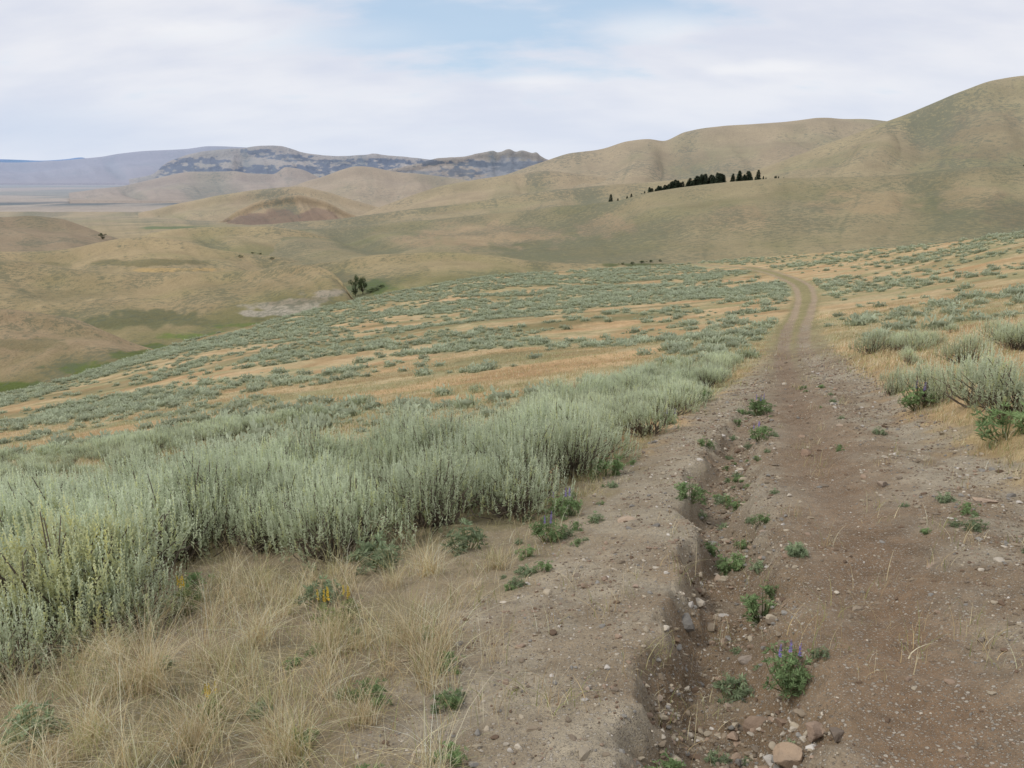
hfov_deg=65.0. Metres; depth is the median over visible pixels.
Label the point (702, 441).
green plant
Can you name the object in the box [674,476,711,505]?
green plant
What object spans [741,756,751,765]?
green plant
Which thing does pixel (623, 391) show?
sagebrush
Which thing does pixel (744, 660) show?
rock
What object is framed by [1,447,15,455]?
sagebrush
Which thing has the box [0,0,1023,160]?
sky
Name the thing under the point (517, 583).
green plant
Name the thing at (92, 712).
grass tuft
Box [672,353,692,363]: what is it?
sagebrush
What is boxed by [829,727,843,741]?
rock
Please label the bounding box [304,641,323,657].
green plant
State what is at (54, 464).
sagebrush
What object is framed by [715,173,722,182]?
conifer tree
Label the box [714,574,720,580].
rock
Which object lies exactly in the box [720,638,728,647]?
rock
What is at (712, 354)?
sagebrush
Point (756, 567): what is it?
green plant
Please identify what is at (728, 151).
rolling hills
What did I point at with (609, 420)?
sagebrush
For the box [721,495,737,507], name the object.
green plant
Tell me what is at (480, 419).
sagebrush
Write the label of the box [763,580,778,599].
green plant
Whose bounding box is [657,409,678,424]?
lupine plant
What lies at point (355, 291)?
broadleaf tree
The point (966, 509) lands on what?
green plant
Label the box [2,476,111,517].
sagebrush
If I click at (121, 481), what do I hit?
sagebrush
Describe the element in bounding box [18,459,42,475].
sagebrush
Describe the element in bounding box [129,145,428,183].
timbered mountain
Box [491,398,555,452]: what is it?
sagebrush
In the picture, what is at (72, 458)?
sagebrush
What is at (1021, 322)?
sagebrush
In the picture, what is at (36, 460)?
sagebrush
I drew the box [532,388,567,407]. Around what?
sagebrush
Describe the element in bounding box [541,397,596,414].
sagebrush
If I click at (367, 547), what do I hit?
green plant
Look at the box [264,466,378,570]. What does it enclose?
sagebrush
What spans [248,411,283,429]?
sagebrush
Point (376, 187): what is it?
tan hill
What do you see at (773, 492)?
green plant
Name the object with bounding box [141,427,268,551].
sagebrush
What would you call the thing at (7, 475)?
sagebrush
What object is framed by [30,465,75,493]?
sagebrush
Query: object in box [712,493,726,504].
green plant
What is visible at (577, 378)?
sagebrush
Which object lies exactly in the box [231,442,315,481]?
sagebrush
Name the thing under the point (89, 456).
sagebrush
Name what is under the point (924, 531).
green plant
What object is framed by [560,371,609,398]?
sagebrush
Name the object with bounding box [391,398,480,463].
sagebrush
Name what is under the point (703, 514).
green plant
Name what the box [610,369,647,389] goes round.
sagebrush
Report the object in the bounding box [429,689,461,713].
green plant
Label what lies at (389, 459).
sagebrush
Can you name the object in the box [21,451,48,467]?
sagebrush
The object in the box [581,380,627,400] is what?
sagebrush
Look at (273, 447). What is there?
sagebrush
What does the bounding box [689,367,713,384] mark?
sagebrush
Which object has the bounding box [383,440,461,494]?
sagebrush
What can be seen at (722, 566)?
green plant
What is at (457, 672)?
green plant
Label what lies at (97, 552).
sagebrush
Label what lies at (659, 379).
sagebrush
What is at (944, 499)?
green plant
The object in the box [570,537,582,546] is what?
green plant
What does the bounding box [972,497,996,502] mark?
rock
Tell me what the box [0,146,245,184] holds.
plateau mountain
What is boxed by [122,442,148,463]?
sagebrush
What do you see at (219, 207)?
dry hill
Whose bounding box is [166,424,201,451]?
sagebrush
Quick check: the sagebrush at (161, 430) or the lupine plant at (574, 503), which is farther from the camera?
the sagebrush at (161, 430)
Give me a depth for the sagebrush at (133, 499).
7.49 m
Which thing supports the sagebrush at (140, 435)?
on the ground at (894, 695)
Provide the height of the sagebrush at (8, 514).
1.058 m
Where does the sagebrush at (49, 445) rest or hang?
on the ground at (894, 695)
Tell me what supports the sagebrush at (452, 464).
on the ground at (894, 695)
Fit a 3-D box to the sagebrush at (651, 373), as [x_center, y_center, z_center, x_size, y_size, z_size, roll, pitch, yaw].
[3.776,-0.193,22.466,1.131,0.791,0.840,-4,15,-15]
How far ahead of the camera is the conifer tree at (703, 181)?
788.45 m
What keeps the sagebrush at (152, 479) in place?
on the ground at (894, 695)
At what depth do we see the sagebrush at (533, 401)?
16.92 m
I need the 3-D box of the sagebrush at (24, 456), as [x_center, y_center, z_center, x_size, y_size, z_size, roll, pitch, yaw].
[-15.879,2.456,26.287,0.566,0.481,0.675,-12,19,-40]
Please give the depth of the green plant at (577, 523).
6.68 m
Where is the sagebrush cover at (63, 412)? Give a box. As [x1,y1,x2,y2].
[0,230,1023,461]
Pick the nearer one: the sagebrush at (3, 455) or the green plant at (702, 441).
the green plant at (702, 441)
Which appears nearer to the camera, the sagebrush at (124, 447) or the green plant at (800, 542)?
the green plant at (800, 542)
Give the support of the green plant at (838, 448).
on the ground at (894, 695)
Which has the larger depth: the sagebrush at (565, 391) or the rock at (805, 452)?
the sagebrush at (565, 391)
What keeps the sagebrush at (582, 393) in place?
on the ground at (894, 695)
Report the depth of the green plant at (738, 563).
5.97 m
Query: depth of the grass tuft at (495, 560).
5.80 m
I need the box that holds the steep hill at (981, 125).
[726,76,1023,179]
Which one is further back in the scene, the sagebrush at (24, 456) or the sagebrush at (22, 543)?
the sagebrush at (24, 456)
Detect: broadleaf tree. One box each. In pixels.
[348,275,358,295]
[358,276,366,291]
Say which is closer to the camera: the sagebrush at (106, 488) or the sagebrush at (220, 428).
the sagebrush at (106, 488)
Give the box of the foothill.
[69,167,318,202]
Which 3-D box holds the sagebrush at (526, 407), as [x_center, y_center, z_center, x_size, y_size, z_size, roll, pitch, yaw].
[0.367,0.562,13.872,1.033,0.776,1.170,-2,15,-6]
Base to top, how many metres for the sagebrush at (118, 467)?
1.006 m
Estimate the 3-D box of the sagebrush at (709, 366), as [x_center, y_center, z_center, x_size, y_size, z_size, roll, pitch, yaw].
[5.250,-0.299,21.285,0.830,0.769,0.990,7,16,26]
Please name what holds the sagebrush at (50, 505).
on the ground at (894, 695)
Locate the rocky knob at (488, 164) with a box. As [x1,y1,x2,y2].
[388,149,547,180]
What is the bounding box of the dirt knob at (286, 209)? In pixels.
[219,195,356,224]
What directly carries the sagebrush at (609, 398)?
on the ground at (894, 695)
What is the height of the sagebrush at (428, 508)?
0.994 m
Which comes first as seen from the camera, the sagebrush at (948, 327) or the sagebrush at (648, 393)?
the sagebrush at (648, 393)
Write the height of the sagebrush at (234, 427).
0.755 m
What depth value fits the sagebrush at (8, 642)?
4.82 m
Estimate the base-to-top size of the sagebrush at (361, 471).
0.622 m
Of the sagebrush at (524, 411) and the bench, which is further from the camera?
the bench
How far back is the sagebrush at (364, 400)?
30.58 m
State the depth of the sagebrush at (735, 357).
26.52 m
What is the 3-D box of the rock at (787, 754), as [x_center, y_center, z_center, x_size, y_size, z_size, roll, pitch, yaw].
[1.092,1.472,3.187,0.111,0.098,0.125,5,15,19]
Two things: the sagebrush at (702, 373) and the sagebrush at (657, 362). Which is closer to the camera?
the sagebrush at (702, 373)
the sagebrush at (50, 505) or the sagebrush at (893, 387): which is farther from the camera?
the sagebrush at (893, 387)
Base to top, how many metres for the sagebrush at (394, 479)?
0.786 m
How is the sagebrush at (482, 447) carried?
on the ground at (894, 695)
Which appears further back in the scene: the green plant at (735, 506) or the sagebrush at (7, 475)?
the sagebrush at (7, 475)
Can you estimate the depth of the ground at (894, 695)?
5.11 m
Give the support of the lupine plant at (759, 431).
on the ground at (894, 695)
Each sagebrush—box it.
[0,444,14,463]
[0,457,15,474]
[0,460,49,495]
[0,463,123,568]
[0,464,24,478]
[0,465,20,489]
[0,466,99,501]
[0,469,147,528]
[0,480,78,565]
[0,489,158,663]
[0,491,22,533]
[0,513,94,625]
[0,516,133,604]
[0,575,80,697]
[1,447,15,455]
[1,469,43,488]
[1,472,30,521]
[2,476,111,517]
[4,460,102,500]
[6,481,201,641]
[8,454,22,460]
[10,542,186,656]
[14,456,45,469]
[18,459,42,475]
[19,453,35,461]
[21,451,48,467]
[24,461,56,477]
[25,459,210,580]
[30,443,58,454]
[30,446,56,456]
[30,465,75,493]
[34,439,59,451]
[39,464,144,494]
[43,453,56,464]
[44,461,61,471]
[53,458,76,473]
[54,449,66,456]
[56,467,197,542]
[59,451,79,464]
[60,443,82,459]
[65,438,96,457]
[66,463,97,477]
[74,467,180,558]
[75,462,189,544]
[76,462,113,481]
[79,445,174,489]
[81,435,122,455]
[81,449,102,460]
[81,462,140,488]
[84,436,103,444]
[84,473,167,493]
[94,444,118,461]
[100,434,124,447]
[102,446,157,470]
[102,465,248,538]
[103,445,179,493]
[106,439,143,465]
[107,431,130,448]
[119,430,148,454]
[119,474,264,568]
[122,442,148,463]
[124,438,161,466]
[129,428,171,453]
[135,446,216,518]
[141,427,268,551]
[142,421,170,447]
[154,442,233,506]
[159,428,253,471]
[160,421,185,446]
[162,434,192,452]
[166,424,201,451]
[173,419,199,429]
[185,422,220,441]
[185,450,307,521]
[193,432,295,490]
[201,416,241,438]
[202,431,287,463]
[203,414,232,427]
[209,438,300,522]
[216,416,246,435]
[220,474,302,559]
[222,419,242,436]
[226,412,240,420]
[231,413,258,434]
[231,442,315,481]
[237,427,318,479]
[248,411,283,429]
[253,445,352,505]
[254,449,347,547]
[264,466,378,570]
[265,416,360,470]
[267,452,371,512]
[270,412,287,422]
[277,405,305,422]
[283,459,416,557]
[296,425,387,468]
[297,441,371,490]
[305,403,326,415]
[307,403,333,416]
[311,424,372,466]
[333,423,406,460]
[333,457,406,498]
[348,393,375,406]
[348,453,453,528]
[358,442,426,488]
[363,412,429,470]
[368,431,489,542]
[371,398,432,445]
[371,407,443,455]
[381,452,445,501]
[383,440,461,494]
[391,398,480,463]
[406,444,501,502]
[421,422,546,475]
[422,408,513,457]
[429,449,512,517]
[436,410,474,439]
[447,448,577,524]
[450,411,532,472]
[458,428,569,514]
[464,411,510,431]
[468,383,483,392]
[482,417,500,438]
[486,401,574,487]
[487,403,517,425]
[489,403,552,444]
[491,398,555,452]
[505,397,550,417]
[516,392,630,458]
[517,393,562,407]
[520,387,567,406]
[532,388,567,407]
[536,372,570,398]
[537,402,612,480]
[538,412,641,467]
[539,381,584,402]
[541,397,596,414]
[552,395,613,439]
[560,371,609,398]
[563,384,604,405]
[573,391,616,407]
[575,371,598,381]
[577,390,637,410]
[580,372,605,381]
[581,369,611,388]
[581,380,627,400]
[583,397,641,432]
[583,405,629,436]
[592,376,621,394]
[597,392,617,404]
[602,370,629,384]
[606,380,649,398]
[606,388,648,424]
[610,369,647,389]
[614,390,680,437]
[615,385,666,418]
[616,364,652,395]
[626,358,658,372]
[632,363,662,374]
[634,360,663,377]
[635,386,678,408]
[637,376,691,396]
[639,383,706,415]
[641,372,665,396]
[643,372,682,390]
[646,361,662,371]
[654,378,681,389]
[659,376,708,408]
[660,356,684,368]
[666,375,695,393]
[668,379,717,401]
[671,364,702,386]
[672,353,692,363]
[672,356,701,378]
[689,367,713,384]
[691,362,724,387]
[696,358,724,383]
[700,350,731,364]
[705,356,736,377]
[708,365,733,384]
[711,352,737,368]
[716,351,748,362]
[727,350,740,365]
[735,346,761,358]
[848,325,897,354]
[877,364,916,396]
[881,330,913,350]
[890,330,939,352]
[897,343,924,365]
[898,353,968,408]
[906,329,932,339]
[918,329,948,346]
[925,340,1023,408]
[934,327,997,363]
[941,323,959,331]
[949,342,1023,422]
[971,315,1015,341]
[989,315,1023,348]
[990,322,1023,350]
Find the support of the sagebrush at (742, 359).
on the ground at (894, 695)
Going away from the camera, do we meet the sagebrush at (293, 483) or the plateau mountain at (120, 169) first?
the sagebrush at (293, 483)
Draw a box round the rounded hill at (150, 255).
[0,237,299,272]
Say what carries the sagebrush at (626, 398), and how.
on the ground at (894, 695)
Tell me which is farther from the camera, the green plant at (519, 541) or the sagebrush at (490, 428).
the sagebrush at (490, 428)
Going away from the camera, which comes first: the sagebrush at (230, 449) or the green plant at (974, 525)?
the green plant at (974, 525)
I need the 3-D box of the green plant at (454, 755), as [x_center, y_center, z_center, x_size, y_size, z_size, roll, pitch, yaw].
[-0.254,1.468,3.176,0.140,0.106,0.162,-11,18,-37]
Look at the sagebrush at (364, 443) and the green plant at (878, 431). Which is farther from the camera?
the sagebrush at (364, 443)
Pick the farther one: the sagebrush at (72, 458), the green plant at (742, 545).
the sagebrush at (72, 458)
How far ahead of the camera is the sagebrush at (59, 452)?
28.36 m
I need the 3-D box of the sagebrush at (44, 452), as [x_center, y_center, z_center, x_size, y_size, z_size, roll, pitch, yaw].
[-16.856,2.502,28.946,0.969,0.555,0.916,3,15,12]
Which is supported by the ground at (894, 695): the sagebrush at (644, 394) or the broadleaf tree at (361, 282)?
the sagebrush at (644, 394)
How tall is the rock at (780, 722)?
0.040 m
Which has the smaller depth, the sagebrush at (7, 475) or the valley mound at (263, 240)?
the sagebrush at (7, 475)
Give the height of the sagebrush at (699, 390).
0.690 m
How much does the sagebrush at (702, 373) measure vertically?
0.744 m
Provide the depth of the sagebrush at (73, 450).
25.95 m
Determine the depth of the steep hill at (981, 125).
1416.81 m
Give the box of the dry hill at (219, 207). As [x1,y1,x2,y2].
[138,186,377,220]
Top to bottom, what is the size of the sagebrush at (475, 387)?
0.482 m
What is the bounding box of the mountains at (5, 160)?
[0,157,82,161]
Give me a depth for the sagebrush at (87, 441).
30.36 m
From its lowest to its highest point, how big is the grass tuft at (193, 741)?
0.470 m
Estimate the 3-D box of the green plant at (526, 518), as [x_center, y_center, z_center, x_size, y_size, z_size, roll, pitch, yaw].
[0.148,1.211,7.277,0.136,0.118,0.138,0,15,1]
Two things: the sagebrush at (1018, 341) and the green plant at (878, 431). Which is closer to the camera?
the green plant at (878, 431)
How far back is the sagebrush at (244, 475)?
9.39 m
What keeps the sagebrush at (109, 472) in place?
on the ground at (894, 695)
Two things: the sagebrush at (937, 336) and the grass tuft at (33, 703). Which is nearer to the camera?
the grass tuft at (33, 703)
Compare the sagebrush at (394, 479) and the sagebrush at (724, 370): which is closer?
the sagebrush at (394, 479)
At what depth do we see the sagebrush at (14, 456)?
29.24 m
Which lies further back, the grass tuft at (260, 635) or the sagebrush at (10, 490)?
the sagebrush at (10, 490)
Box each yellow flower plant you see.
[174,575,199,617]
[194,681,227,729]
[309,587,340,633]
[337,584,363,624]
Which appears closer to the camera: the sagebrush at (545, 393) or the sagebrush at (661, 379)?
the sagebrush at (545, 393)
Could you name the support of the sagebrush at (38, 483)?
on the ground at (894, 695)
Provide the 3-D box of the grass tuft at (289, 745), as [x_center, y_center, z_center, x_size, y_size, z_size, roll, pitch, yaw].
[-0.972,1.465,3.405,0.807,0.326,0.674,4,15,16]
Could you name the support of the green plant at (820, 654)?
on the ground at (894, 695)
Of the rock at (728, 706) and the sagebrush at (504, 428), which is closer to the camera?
the rock at (728, 706)
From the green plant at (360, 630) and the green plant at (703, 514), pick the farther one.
the green plant at (703, 514)
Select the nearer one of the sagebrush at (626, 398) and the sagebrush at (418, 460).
the sagebrush at (418, 460)
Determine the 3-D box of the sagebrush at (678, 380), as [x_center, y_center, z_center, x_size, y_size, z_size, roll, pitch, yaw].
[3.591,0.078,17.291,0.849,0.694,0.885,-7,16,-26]
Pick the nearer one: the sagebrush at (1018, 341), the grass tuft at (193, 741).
the grass tuft at (193, 741)
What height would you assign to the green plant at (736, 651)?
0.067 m
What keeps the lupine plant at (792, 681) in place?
on the ground at (894, 695)
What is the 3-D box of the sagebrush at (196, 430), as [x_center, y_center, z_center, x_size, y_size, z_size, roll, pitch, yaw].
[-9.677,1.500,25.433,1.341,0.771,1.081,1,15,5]
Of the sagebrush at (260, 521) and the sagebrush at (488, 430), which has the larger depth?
the sagebrush at (488, 430)
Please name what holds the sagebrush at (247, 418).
on the ground at (894, 695)
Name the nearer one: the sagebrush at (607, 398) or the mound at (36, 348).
the sagebrush at (607, 398)
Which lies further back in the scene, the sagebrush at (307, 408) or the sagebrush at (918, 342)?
the sagebrush at (307, 408)
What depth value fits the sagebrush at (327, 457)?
9.62 m
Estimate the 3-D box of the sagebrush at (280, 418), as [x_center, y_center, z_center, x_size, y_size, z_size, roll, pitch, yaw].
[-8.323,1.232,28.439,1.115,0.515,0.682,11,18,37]
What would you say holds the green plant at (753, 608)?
on the ground at (894, 695)
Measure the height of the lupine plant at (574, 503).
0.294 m
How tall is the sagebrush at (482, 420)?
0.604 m
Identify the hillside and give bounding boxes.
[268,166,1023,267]
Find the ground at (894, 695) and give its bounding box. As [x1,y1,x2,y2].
[0,233,1023,767]
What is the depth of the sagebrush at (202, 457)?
11.15 m
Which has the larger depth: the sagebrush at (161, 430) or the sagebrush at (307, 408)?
the sagebrush at (307, 408)
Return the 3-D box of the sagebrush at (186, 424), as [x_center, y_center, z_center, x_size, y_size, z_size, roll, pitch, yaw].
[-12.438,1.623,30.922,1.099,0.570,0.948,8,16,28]
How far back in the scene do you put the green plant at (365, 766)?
3.12 m
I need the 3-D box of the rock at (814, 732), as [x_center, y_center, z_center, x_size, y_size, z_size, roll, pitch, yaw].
[1.214,1.389,3.221,0.103,0.069,0.078,-12,19,-40]
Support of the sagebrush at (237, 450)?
on the ground at (894, 695)
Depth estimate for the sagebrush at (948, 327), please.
27.47 m
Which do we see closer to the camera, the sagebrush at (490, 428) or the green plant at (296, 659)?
the green plant at (296, 659)
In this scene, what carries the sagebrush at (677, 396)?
on the ground at (894, 695)
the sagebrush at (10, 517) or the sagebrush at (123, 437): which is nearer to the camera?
the sagebrush at (10, 517)
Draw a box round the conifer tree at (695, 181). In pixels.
[692,178,699,185]
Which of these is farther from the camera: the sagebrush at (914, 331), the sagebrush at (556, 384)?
the sagebrush at (914, 331)
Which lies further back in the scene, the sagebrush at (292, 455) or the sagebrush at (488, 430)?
the sagebrush at (488, 430)
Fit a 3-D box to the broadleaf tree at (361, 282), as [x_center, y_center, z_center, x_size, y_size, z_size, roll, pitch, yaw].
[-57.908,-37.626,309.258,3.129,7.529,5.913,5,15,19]
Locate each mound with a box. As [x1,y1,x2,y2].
[0,309,153,391]
[142,226,329,255]
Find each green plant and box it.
[0,692,69,750]
[152,653,175,671]
[169,571,213,603]
[169,757,181,766]
[245,697,274,720]
[281,653,302,669]
[289,726,319,748]
[294,573,343,609]
[295,759,308,767]
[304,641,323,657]
[333,686,351,699]
[343,530,402,575]
[346,677,388,703]
[347,624,361,634]
[352,687,369,702]
[356,763,383,767]
[369,691,392,709]
[418,627,434,640]
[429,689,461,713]
[433,741,468,767]
[434,651,465,675]
[440,518,488,556]
[440,684,465,703]
[504,581,516,590]
[508,576,526,587]
[513,563,534,577]
[514,544,536,560]
[515,538,523,545]
[521,512,534,522]
[532,559,553,572]
[557,526,574,539]
[569,521,585,531]
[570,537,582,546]
[587,510,604,523]
[588,454,625,479]
[606,481,618,487]
[642,749,685,767]
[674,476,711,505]
[692,388,711,403]
[697,436,715,449]
[699,509,707,520]
[703,541,720,557]
[704,745,732,766]
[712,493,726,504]
[712,670,754,703]
[715,551,750,570]
[716,558,738,575]
[717,522,727,529]
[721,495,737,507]
[729,647,741,654]
[730,497,744,511]
[733,418,741,424]
[733,538,749,549]
[740,585,776,626]
[741,408,750,414]
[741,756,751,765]
[743,442,753,450]
[744,515,755,523]
[748,558,763,573]
[750,512,769,527]
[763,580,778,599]
[769,488,779,494]
[785,541,809,555]
[785,542,808,558]
[810,645,829,659]
[835,444,844,451]
[871,426,887,435]
[918,526,931,534]
[935,491,956,503]
[948,517,963,527]
[958,501,981,515]
[960,514,990,532]
[970,400,1023,449]
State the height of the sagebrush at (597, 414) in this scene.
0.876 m
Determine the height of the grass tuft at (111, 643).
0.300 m
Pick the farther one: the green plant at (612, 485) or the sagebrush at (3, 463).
the sagebrush at (3, 463)
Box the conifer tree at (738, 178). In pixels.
[736,171,742,180]
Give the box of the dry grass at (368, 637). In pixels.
[0,283,1023,767]
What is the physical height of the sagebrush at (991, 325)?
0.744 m
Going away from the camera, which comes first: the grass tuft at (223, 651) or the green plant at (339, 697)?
the green plant at (339, 697)
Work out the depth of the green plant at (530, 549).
5.96 m
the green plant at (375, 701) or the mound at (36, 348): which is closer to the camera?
the green plant at (375, 701)
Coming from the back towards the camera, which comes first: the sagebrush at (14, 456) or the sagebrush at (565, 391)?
the sagebrush at (14, 456)
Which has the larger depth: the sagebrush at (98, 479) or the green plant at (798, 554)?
the sagebrush at (98, 479)
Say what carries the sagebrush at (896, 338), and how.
on the ground at (894, 695)
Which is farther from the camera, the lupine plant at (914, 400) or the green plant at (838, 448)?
the lupine plant at (914, 400)
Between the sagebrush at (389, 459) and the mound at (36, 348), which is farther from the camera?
the mound at (36, 348)
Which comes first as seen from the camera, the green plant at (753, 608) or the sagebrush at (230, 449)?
the green plant at (753, 608)
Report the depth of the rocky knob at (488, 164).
7524.98 m
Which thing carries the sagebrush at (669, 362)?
on the ground at (894, 695)
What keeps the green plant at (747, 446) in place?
on the ground at (894, 695)
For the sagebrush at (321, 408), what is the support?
on the ground at (894, 695)
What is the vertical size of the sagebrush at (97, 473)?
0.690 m
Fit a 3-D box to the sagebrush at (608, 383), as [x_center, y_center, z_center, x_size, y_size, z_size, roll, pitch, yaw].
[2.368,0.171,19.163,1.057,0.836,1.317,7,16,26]
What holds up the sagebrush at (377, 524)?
on the ground at (894, 695)
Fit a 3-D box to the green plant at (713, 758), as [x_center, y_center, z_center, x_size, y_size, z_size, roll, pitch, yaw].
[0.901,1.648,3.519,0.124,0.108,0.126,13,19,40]
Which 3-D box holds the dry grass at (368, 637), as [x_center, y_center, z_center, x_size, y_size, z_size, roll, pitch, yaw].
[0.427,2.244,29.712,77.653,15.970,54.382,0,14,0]
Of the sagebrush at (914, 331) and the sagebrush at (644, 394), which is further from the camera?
the sagebrush at (914, 331)
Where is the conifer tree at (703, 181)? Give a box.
[699,176,706,184]
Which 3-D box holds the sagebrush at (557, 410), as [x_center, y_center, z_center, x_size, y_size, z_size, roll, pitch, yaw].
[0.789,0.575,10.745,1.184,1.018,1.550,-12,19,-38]
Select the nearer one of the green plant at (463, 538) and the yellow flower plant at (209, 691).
the yellow flower plant at (209, 691)
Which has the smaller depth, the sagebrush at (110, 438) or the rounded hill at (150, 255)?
the sagebrush at (110, 438)
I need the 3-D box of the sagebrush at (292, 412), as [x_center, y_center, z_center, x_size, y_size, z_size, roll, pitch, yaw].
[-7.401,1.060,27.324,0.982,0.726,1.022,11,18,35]
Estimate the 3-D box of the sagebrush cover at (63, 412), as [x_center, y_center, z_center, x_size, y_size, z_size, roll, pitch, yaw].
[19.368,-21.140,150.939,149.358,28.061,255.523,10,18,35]
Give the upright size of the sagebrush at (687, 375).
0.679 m
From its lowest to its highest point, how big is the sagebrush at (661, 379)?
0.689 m
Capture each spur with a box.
[249,179,730,229]
[359,171,606,215]
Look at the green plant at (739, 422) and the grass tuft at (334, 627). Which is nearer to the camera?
the grass tuft at (334, 627)
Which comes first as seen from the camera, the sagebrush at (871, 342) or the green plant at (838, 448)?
the green plant at (838, 448)
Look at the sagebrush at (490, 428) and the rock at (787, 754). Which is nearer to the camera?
the rock at (787, 754)
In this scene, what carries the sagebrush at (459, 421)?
on the ground at (894, 695)
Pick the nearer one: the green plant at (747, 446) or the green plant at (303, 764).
the green plant at (303, 764)
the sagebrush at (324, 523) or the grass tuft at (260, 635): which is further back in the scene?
the sagebrush at (324, 523)
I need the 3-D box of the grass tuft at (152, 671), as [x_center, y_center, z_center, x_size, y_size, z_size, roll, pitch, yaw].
[-1.981,1.396,4.207,1.437,0.598,1.365,-9,17,-32]
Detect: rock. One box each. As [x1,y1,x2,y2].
[617,516,636,522]
[656,694,662,700]
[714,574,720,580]
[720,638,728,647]
[724,703,730,710]
[738,655,751,664]
[772,742,802,767]
[775,718,786,727]
[801,449,811,455]
[805,721,823,742]
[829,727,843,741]
[876,481,887,486]
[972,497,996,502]
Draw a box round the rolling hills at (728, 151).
[506,118,885,187]
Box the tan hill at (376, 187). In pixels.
[290,166,467,206]
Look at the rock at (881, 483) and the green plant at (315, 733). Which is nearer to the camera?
the green plant at (315, 733)
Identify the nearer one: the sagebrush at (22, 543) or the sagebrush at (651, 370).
the sagebrush at (22, 543)
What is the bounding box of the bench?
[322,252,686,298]
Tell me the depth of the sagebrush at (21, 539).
6.85 m
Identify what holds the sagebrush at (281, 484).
on the ground at (894, 695)
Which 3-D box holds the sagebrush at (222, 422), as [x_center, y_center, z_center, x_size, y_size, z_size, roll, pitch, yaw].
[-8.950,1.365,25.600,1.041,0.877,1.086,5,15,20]
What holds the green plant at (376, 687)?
on the ground at (894, 695)
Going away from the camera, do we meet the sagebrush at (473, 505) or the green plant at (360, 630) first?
the green plant at (360, 630)
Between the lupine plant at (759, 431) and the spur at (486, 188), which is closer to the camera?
the lupine plant at (759, 431)
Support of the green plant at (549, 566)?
on the ground at (894, 695)
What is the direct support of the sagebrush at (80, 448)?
on the ground at (894, 695)
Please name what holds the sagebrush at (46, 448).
on the ground at (894, 695)
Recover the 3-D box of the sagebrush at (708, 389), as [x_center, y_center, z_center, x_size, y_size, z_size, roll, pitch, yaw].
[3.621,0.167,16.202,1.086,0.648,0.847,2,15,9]
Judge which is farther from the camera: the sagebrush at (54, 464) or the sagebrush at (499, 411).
the sagebrush at (54, 464)
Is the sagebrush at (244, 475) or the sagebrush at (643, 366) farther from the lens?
the sagebrush at (643, 366)
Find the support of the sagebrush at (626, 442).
on the ground at (894, 695)
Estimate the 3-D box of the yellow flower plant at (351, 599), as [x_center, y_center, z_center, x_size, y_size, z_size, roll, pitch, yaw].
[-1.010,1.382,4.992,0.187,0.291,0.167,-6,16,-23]
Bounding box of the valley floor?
[0,212,268,238]
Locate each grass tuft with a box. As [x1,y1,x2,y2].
[0,660,89,729]
[3,661,205,758]
[26,572,255,735]
[38,642,302,767]
[47,610,162,665]
[188,630,259,668]
[190,585,337,652]
[194,681,393,767]
[292,605,371,652]
[303,664,410,750]
[328,567,492,659]
[380,532,467,580]
[472,540,528,571]
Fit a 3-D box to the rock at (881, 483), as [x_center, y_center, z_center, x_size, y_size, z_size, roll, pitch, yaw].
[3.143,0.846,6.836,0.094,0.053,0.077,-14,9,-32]
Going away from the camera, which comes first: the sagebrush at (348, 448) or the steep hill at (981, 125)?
the sagebrush at (348, 448)
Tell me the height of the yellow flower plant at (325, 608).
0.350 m
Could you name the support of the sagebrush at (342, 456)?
on the ground at (894, 695)
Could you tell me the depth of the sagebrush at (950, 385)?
9.50 m
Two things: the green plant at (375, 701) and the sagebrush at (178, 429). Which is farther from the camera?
the sagebrush at (178, 429)
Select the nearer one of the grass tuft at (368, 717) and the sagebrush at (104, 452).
the grass tuft at (368, 717)
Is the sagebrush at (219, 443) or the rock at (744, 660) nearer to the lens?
the rock at (744, 660)
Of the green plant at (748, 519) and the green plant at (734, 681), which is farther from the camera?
the green plant at (748, 519)
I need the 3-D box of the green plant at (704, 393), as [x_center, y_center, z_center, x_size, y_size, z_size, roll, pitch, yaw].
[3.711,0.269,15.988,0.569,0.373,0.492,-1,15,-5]
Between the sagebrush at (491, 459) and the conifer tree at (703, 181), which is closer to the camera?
the sagebrush at (491, 459)
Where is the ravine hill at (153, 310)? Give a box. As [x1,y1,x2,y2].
[0,260,353,348]
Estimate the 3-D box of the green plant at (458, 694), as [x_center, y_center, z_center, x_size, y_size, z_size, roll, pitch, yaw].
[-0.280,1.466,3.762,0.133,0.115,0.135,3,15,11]
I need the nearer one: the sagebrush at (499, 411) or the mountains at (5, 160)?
the sagebrush at (499, 411)
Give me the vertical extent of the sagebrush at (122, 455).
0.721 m
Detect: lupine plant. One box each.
[529,512,567,543]
[546,487,583,520]
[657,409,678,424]
[748,393,772,415]
[749,421,768,441]
[761,639,814,699]
[897,380,939,410]
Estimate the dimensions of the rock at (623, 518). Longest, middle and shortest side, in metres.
0.169 x 0.106 x 0.042 m
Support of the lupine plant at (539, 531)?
on the ground at (894, 695)
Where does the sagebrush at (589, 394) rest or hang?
on the ground at (894, 695)

